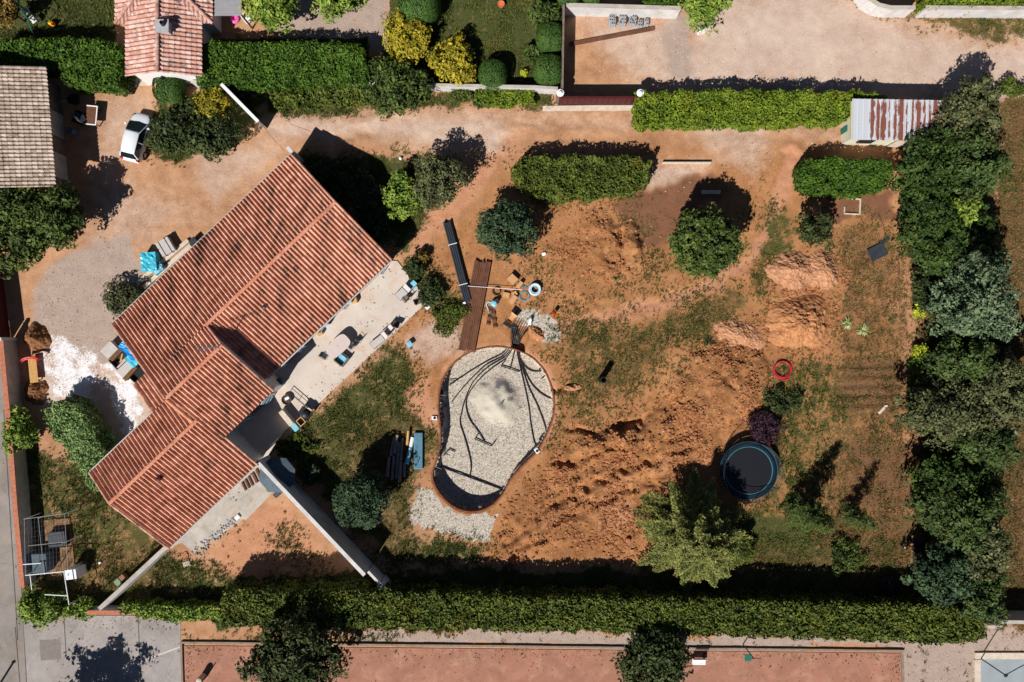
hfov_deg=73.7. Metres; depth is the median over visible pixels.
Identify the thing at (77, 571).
white cabinet
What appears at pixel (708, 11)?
tree
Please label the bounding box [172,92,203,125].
bush
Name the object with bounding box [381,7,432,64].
bush
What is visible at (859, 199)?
raised bed
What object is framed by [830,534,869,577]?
bush
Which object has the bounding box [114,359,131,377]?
slab pallet
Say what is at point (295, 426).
sink block
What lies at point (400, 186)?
bush
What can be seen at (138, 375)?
open crate
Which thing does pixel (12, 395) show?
roadside wall
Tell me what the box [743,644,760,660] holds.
score post
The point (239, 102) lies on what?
boundary wall
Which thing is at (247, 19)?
deck chair
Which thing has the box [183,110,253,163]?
bush
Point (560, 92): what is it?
gate pillar
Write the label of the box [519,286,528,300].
garden hose
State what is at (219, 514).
path
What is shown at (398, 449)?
fence post
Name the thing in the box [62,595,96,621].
bush
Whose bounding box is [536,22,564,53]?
topiary bush
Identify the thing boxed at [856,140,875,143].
window
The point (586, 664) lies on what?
court
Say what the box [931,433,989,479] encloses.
bush
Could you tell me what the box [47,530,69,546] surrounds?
dog house
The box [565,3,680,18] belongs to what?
boundary wall
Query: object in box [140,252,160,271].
wrapped pallet
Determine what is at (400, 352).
grass
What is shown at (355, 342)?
garden chair
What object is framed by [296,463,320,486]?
bush
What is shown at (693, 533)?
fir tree
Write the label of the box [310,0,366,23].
tree
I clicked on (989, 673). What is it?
sports court
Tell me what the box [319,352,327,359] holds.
garden chair
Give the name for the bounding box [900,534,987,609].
tree
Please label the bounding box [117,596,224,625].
hedge
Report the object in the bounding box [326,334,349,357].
dining table
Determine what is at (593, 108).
threshold
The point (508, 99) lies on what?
hedge
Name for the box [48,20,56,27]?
ride toy
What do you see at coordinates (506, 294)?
cardboard box
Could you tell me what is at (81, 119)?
garden chair
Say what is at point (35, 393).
soil heap
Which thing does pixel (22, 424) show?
bush
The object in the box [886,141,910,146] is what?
door
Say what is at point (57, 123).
door
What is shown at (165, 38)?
house
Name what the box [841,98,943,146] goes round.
shed
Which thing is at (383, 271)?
window
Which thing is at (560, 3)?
topiary bush
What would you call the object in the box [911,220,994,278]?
tree
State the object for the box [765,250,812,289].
soil heap
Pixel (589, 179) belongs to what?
hedge
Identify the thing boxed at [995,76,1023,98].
bush
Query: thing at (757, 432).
bush
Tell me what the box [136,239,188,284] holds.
kerb beam
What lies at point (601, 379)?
drum pipe
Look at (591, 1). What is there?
topiary bush
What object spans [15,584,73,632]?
bush
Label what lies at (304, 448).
bush
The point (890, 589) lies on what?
bush
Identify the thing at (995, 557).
tree
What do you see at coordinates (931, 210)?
tree
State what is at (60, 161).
door
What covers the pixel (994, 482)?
bush
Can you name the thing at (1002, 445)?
tree
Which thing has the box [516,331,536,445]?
pool pipe
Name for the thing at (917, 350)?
bush
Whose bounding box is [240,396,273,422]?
window
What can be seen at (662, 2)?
hedge
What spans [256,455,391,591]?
garden wall
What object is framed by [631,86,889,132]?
hedge
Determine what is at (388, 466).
fence post
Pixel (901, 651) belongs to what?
court kerb
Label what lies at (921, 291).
bush
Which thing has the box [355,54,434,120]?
bush
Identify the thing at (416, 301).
garden chair
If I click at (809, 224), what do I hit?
tree
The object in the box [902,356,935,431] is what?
bush
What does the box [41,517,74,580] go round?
wooden floor
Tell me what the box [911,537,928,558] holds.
bush
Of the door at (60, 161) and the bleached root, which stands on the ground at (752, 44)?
the bleached root
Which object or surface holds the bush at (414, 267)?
on the ground at (752, 44)
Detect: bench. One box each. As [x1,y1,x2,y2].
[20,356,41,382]
[692,656,706,664]
[702,190,720,193]
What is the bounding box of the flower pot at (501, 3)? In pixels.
[497,0,504,7]
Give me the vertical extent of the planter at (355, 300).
0.440 m
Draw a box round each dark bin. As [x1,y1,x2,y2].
[188,237,198,245]
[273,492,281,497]
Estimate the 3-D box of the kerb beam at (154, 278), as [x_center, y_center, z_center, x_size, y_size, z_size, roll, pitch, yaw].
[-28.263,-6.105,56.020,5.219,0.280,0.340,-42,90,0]
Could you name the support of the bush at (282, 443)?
on the ground at (752, 44)
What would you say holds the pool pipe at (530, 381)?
on the pool shell
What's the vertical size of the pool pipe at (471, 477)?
0.117 m
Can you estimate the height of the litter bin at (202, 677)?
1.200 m
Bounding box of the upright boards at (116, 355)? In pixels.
[109,348,121,360]
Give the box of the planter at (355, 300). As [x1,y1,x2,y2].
[351,297,357,303]
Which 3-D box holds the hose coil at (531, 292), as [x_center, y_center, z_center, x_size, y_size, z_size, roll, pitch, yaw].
[1.886,-4.244,55.940,1.050,0.375,1.050,0,90,0]
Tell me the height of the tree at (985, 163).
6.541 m
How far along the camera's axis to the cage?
54.23 m
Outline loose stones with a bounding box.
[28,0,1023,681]
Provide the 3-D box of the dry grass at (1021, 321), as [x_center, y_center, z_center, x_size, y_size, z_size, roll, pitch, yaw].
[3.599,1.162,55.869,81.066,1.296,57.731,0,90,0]
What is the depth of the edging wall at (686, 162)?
55.86 m
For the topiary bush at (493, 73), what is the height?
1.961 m
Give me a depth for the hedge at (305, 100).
55.24 m
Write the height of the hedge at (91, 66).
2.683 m
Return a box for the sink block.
[291,421,300,431]
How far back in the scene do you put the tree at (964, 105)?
52.12 m
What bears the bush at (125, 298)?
on the ground at (752, 44)
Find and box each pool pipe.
[440,466,501,489]
[449,348,506,385]
[451,349,508,401]
[459,331,514,475]
[465,333,514,441]
[475,433,495,445]
[501,361,522,371]
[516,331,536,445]
[517,329,552,398]
[518,329,545,429]
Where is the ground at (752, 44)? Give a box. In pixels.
[0,0,1023,681]
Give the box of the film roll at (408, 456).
[405,437,413,463]
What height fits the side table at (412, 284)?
0.502 m
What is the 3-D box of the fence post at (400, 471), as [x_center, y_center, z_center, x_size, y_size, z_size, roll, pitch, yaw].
[-9.165,10.684,55.890,0.265,0.260,1.690,4,90,0]
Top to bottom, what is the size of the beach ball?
0.266 m
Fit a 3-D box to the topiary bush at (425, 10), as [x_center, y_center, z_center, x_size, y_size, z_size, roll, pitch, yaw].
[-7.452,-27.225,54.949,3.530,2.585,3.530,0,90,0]
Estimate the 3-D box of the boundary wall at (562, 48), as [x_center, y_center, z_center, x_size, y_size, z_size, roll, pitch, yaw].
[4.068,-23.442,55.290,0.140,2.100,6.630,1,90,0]
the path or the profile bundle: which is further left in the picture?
the path
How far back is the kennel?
55.14 m
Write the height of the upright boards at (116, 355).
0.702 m
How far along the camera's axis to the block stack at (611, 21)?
55.59 m
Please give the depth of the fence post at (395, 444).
55.78 m
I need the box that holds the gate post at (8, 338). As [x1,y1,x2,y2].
[0,337,17,340]
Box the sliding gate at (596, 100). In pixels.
[558,96,642,104]
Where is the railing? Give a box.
[288,391,308,407]
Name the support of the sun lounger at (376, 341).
on the terrace
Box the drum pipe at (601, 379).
[598,375,606,382]
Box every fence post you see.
[386,456,390,476]
[389,436,395,455]
[391,455,394,479]
[393,435,398,453]
[395,457,398,478]
[396,441,400,456]
[398,461,401,481]
[400,438,403,460]
[403,463,405,476]
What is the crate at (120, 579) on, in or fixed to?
on the ground at (752, 44)
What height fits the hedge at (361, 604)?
2.974 m
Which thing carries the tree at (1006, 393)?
on the ground at (752, 44)
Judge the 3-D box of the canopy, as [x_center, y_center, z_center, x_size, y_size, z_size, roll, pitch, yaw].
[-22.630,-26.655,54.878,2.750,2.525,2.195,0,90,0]
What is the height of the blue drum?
0.860 m
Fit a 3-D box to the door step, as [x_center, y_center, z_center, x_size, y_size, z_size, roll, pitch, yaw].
[-30.447,-21.421,56.240,1.737,0.300,0.842,0,90,0]
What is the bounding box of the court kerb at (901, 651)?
[180,641,904,681]
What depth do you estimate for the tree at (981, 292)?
50.50 m
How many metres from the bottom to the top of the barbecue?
1.081 m
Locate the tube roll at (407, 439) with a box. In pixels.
[406,431,409,445]
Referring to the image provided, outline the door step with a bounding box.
[131,77,150,85]
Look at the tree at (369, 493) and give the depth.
52.64 m
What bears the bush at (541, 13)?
on the ground at (752, 44)
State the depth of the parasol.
54.26 m
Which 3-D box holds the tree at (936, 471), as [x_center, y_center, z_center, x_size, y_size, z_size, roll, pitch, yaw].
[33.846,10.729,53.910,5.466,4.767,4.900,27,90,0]
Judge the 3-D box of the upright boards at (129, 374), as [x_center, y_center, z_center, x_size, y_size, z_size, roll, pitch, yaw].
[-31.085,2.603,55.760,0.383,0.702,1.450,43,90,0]
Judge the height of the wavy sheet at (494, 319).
0.169 m
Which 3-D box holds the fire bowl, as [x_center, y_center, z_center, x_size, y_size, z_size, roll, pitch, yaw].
[-18.421,4.790,55.873,0.840,0.335,0.819,0,90,0]
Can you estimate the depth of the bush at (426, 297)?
55.33 m
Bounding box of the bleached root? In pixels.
[878,404,887,413]
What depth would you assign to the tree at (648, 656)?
52.77 m
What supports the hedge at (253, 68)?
on the ground at (752, 44)
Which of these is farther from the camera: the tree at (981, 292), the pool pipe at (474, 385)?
the pool pipe at (474, 385)
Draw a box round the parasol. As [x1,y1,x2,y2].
[259,457,295,492]
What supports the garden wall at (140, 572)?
on the ground at (752, 44)
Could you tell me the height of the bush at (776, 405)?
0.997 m
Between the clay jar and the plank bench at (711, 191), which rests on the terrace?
the clay jar
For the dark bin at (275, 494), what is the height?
0.600 m
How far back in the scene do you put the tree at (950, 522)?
51.89 m
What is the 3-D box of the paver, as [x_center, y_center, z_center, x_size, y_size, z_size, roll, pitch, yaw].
[-26.895,17.579,56.110,0.500,0.080,0.420,-29,90,0]
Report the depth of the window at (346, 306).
55.58 m
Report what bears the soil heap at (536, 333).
on the ground at (752, 44)
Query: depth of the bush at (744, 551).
55.03 m
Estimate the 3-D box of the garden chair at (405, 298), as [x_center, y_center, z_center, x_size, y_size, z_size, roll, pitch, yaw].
[-8.643,-3.421,55.581,0.536,0.921,0.542,-36,90,0]
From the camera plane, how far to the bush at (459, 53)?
54.48 m
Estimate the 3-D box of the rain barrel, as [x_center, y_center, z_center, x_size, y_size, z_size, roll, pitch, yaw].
[27.180,-17.183,55.590,0.350,1.100,0.500,-6,90,0]
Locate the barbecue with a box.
[298,406,312,418]
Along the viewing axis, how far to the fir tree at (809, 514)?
53.58 m
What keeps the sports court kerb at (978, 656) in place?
on the ground at (752, 44)
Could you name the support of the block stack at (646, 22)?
on the ground at (752, 44)
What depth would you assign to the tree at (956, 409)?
52.00 m
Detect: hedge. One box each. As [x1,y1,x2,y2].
[0,35,136,96]
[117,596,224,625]
[196,38,371,95]
[220,576,986,645]
[269,86,365,115]
[474,89,535,109]
[510,152,652,204]
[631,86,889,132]
[641,0,677,5]
[791,155,893,199]
[913,0,1023,17]
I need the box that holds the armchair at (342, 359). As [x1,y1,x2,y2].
[333,352,349,366]
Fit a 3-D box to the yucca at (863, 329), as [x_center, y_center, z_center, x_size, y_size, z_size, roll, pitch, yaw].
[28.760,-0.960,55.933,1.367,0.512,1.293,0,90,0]
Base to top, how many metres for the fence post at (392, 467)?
0.260 m
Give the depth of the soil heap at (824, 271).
55.81 m
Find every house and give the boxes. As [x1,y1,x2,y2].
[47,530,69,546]
[88,146,391,548]
[113,0,221,84]
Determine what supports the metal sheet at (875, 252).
on the ground at (752, 44)
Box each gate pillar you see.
[556,89,563,103]
[636,89,643,96]
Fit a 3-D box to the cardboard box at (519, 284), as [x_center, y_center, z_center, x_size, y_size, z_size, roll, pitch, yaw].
[0.626,-4.590,55.946,0.320,0.388,0.620,38,90,0]
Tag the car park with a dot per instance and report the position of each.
(104, 656)
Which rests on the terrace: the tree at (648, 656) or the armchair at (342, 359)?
the armchair at (342, 359)
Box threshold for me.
[543,105,632,110]
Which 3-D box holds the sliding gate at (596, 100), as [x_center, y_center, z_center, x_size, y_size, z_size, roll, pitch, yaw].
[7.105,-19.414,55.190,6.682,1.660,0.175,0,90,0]
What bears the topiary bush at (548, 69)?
on the ground at (752, 44)
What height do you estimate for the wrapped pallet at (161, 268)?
0.751 m
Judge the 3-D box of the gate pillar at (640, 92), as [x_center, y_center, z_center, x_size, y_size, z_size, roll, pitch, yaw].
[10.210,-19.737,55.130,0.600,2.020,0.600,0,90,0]
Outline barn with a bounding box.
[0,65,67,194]
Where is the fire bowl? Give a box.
[281,395,290,404]
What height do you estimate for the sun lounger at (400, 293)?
0.763 m
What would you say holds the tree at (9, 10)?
on the ground at (752, 44)
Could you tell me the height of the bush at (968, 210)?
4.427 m
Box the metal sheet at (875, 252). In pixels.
[867,236,889,261]
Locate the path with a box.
[175,494,243,551]
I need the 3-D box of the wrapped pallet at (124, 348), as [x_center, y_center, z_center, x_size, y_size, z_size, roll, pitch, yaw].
[-31.059,0.733,55.702,1.722,0.867,0.884,44,90,0]
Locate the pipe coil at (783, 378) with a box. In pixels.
[773,361,792,379]
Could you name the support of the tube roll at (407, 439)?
on the ground at (752, 44)
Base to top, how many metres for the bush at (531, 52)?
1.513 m
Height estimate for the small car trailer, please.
0.710 m
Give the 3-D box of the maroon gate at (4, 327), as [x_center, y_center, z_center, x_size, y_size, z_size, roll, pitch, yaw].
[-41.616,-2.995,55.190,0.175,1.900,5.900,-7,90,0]
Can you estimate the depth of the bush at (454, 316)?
55.64 m
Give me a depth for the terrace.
56.04 m
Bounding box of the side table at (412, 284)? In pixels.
[407,280,416,290]
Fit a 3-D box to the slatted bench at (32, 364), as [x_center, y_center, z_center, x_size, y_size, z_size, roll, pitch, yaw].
[-39.068,2.311,55.732,1.555,0.823,2.168,-6,90,0]
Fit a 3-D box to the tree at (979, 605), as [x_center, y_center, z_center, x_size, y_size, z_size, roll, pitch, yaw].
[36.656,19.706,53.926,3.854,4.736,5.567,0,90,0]
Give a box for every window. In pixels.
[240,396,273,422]
[278,345,304,367]
[299,327,323,348]
[324,305,347,327]
[347,268,385,304]
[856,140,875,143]
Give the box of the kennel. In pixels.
[26,550,53,572]
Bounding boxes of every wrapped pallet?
[118,341,134,360]
[125,356,138,367]
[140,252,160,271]
[152,260,165,275]
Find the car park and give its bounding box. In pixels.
[23,615,180,681]
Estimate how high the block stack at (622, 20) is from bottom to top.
0.720 m
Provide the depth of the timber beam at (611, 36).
55.98 m
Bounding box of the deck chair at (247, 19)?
[240,13,252,24]
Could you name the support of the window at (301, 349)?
in the house at (227, 316)
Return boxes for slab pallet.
[100,341,118,358]
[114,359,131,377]
[155,237,176,256]
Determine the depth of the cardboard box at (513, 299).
55.74 m
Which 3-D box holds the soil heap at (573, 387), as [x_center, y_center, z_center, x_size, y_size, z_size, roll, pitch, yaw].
[5.005,3.837,56.020,1.503,0.300,0.527,-9,90,0]
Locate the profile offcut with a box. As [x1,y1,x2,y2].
[503,321,517,331]
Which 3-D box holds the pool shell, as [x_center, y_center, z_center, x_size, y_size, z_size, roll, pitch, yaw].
[-1.534,7.264,56.771,10.131,1.462,13.698,0,90,0]
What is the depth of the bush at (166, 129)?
54.82 m
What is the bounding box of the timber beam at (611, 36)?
[569,26,654,45]
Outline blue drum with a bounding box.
[66,127,78,136]
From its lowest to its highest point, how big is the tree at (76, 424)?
2.523 m
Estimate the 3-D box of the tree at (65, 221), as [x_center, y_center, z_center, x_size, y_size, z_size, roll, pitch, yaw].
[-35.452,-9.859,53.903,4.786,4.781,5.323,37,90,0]
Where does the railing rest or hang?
on the terrace
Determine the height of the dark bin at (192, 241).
0.600 m
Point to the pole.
(493, 287)
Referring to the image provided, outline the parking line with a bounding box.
[121,646,179,668]
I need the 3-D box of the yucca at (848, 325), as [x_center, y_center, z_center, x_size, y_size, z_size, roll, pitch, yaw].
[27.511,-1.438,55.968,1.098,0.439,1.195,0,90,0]
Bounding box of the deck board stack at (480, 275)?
[458,260,490,352]
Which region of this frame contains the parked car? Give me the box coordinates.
[120,113,153,163]
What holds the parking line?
on the car park
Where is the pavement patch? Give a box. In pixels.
[40,639,60,659]
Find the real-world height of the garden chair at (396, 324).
0.921 m
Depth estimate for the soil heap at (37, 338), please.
55.86 m
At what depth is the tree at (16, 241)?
52.93 m
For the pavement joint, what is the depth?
56.12 m
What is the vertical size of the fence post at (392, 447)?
0.260 m
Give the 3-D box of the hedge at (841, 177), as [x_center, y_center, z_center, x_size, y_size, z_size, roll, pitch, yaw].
[26.669,-13.184,55.083,7.870,2.361,3.493,0,90,0]
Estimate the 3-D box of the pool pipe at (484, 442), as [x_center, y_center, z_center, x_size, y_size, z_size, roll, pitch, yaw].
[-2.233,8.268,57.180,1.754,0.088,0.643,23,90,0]
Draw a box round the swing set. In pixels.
[14,0,54,37]
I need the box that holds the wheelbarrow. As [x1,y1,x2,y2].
[501,311,517,329]
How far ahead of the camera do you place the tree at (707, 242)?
52.29 m
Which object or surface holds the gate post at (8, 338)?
on the ground at (752, 44)
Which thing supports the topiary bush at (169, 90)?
on the ground at (752, 44)
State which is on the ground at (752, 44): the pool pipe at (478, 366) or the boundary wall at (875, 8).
the boundary wall at (875, 8)
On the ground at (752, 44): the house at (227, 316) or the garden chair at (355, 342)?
the house at (227, 316)
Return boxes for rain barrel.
[840,125,847,134]
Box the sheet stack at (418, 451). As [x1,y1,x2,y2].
[414,433,423,468]
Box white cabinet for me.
[64,563,87,579]
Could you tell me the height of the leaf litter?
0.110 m
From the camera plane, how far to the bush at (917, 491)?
55.23 m
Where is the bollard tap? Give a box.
[697,25,706,34]
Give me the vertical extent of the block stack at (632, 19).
0.720 m
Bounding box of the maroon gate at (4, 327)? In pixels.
[0,269,10,336]
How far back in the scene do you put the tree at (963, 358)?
51.87 m
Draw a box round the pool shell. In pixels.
[432,346,554,512]
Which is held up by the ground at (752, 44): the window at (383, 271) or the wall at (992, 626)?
the wall at (992, 626)
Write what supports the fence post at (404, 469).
on the ground at (752, 44)
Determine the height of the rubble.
0.219 m
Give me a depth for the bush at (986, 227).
53.28 m
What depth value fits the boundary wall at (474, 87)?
55.06 m
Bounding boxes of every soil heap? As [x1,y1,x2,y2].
[23,321,51,354]
[24,380,48,404]
[528,325,543,341]
[564,384,581,390]
[711,319,765,349]
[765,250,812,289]
[765,295,829,348]
[808,249,838,290]
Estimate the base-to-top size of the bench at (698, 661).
0.910 m
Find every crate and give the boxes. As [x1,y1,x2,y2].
[109,351,126,369]
[113,572,128,586]
[130,365,144,382]
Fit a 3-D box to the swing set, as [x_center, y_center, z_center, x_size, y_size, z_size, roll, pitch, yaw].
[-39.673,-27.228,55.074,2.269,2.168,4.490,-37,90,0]
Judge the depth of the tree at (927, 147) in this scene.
52.52 m
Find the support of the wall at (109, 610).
on the ground at (752, 44)
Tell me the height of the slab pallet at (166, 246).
0.665 m
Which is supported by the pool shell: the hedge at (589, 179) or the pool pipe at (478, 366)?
the pool pipe at (478, 366)
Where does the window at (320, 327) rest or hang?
in the house at (227, 316)
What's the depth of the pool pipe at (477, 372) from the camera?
57.16 m
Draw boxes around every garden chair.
[74,114,85,123]
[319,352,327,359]
[351,338,360,346]
[392,321,399,327]
[401,295,409,302]
[413,298,420,304]
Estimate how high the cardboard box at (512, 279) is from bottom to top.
0.428 m
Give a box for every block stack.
[608,14,615,27]
[618,14,625,26]
[628,14,636,26]
[637,20,642,27]
[644,18,649,26]
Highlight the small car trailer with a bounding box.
[85,105,100,126]
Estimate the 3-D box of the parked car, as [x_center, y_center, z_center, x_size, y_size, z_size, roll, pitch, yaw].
[-30.519,-16.544,55.395,2.120,1.490,4.045,14,90,0]
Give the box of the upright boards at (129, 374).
[122,366,139,380]
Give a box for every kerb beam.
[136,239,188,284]
[142,244,191,288]
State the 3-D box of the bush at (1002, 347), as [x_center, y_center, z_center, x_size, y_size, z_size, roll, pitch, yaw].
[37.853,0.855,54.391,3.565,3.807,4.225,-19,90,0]
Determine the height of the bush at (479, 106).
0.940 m
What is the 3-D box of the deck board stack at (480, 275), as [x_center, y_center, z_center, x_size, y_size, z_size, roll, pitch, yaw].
[-3.055,-2.883,56.038,1.400,0.245,7.605,11,90,0]
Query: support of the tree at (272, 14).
on the ground at (752, 44)
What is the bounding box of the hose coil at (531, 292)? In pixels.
[529,283,540,295]
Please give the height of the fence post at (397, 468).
0.260 m
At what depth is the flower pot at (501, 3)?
55.79 m
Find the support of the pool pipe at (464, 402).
on the pool shell
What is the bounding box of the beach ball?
[229,16,239,23]
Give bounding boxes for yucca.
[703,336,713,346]
[842,317,852,329]
[856,323,868,335]
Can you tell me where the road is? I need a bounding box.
[0,366,26,681]
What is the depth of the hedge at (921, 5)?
54.68 m
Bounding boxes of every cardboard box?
[502,292,509,297]
[507,274,517,284]
[509,295,517,304]
[516,281,522,288]
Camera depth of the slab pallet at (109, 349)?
55.50 m
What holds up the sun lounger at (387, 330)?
on the terrace
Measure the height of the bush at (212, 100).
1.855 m
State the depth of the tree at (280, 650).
51.84 m
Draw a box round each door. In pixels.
[49,109,64,139]
[53,151,67,179]
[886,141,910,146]
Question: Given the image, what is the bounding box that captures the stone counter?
[279,409,295,425]
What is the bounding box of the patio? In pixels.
[226,466,272,519]
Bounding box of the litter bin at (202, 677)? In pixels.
[196,673,207,681]
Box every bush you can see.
[1,405,40,456]
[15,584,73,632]
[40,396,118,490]
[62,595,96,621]
[100,280,141,319]
[144,108,202,157]
[152,77,186,104]
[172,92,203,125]
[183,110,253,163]
[189,85,231,120]
[275,437,297,461]
[282,431,320,461]
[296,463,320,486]
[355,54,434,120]
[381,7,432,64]
[382,168,429,221]
[397,0,440,25]
[402,253,426,279]
[410,147,476,211]
[414,249,429,263]
[416,275,448,306]
[425,31,477,86]
[431,300,470,337]
[447,89,472,103]
[472,94,490,108]
[478,59,507,89]
[520,68,527,77]
[522,45,541,63]
[527,0,564,29]
[533,53,561,85]
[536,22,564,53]
[557,0,579,9]
[582,0,599,3]
[730,520,757,564]
[745,411,787,445]
[761,385,804,415]
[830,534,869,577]
[872,575,900,599]
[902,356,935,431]
[908,343,930,362]
[910,263,943,319]
[910,483,925,509]
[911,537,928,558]
[912,303,926,318]
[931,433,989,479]
[942,596,963,607]
[945,193,983,234]
[963,463,1008,520]
[965,203,1005,263]
[974,326,1012,360]
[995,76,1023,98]
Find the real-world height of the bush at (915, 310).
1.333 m
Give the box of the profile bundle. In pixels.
[443,221,470,303]
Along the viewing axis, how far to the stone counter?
55.34 m
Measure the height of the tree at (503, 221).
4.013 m
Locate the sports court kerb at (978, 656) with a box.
[973,652,1023,681]
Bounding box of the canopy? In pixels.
[212,0,252,28]
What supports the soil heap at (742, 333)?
on the ground at (752, 44)
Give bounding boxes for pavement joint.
[3,410,140,681]
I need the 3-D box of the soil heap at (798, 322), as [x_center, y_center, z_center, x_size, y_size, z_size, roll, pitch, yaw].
[23.481,-1.594,55.402,5.440,1.536,4.473,0,90,0]
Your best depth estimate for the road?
56.13 m
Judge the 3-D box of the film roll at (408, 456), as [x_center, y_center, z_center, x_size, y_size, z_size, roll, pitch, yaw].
[-8.367,8.973,55.955,0.350,0.350,2.254,13,90,0]
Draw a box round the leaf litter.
[3,269,899,681]
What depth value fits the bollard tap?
55.65 m
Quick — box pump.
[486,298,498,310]
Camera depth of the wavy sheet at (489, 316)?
56.04 m
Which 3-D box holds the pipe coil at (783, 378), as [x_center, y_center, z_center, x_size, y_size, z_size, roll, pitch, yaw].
[22.262,2.416,56.025,1.606,0.185,1.608,0,90,0]
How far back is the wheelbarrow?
55.75 m
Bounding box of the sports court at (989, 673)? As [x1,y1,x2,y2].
[980,659,1023,681]
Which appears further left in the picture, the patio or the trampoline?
the patio
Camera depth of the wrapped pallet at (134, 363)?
55.41 m
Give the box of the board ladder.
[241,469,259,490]
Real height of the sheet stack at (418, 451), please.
0.296 m
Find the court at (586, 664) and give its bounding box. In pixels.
[184,645,900,681]
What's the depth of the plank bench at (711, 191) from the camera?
55.90 m
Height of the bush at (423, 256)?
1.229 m
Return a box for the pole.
[471,286,521,289]
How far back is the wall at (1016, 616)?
54.64 m
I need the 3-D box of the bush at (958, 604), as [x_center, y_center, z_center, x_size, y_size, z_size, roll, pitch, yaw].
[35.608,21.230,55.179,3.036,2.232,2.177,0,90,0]
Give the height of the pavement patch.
0.020 m
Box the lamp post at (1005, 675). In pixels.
[981,658,1023,677]
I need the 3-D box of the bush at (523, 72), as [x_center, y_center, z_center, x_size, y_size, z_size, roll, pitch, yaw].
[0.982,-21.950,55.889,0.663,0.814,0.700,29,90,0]
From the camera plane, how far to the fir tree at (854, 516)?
54.29 m
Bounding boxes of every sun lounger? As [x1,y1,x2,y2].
[369,332,387,348]
[380,324,392,337]
[394,284,410,300]
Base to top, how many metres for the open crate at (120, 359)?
0.540 m
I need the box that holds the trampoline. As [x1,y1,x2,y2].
[717,440,783,502]
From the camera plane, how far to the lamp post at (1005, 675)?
53.38 m
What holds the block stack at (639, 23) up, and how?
on the ground at (752, 44)
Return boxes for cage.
[23,508,82,604]
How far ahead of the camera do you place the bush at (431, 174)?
53.24 m
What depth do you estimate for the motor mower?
55.69 m
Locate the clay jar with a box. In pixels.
[276,378,284,385]
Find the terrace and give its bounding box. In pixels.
[237,261,424,456]
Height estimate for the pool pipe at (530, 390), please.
0.725 m
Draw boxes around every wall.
[0,341,36,587]
[87,605,123,614]
[98,535,182,610]
[191,80,557,94]
[220,83,266,128]
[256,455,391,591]
[560,4,564,89]
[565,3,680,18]
[662,162,710,163]
[853,0,915,17]
[915,5,1023,17]
[984,622,1001,628]
[994,610,1023,623]
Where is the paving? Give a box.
[212,0,260,39]
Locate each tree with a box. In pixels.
[0,0,25,28]
[0,187,58,279]
[17,180,86,249]
[235,604,353,681]
[237,0,301,33]
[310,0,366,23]
[331,467,395,529]
[474,198,540,260]
[609,624,693,681]
[633,467,752,590]
[668,202,746,278]
[677,0,732,36]
[776,490,836,533]
[795,209,835,253]
[835,500,878,531]
[889,124,967,201]
[891,166,957,262]
[892,363,996,454]
[900,472,1012,554]
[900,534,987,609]
[901,448,989,504]
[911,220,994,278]
[917,333,1006,386]
[926,250,1023,342]
[932,72,1005,143]
[940,124,1015,202]
[950,421,1023,472]
[956,569,1010,630]
[960,513,1018,581]
[969,352,1023,438]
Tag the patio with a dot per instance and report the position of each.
(253, 499)
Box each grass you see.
[0,0,1023,665]
[63,17,1023,676]
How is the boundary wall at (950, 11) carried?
on the ground at (752, 44)
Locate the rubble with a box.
[191,518,238,555]
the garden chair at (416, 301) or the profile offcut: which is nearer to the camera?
the garden chair at (416, 301)
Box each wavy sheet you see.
[486,307,492,324]
[491,309,496,327]
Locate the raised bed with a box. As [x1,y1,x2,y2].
[844,198,860,214]
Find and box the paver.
[181,551,188,557]
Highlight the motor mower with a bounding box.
[72,110,85,125]
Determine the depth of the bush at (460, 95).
55.51 m
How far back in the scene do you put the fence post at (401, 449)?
55.91 m
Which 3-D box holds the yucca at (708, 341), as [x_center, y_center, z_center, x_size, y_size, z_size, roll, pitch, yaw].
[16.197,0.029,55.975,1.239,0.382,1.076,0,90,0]
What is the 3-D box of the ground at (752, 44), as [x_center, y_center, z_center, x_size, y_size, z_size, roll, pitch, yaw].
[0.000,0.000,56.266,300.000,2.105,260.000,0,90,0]

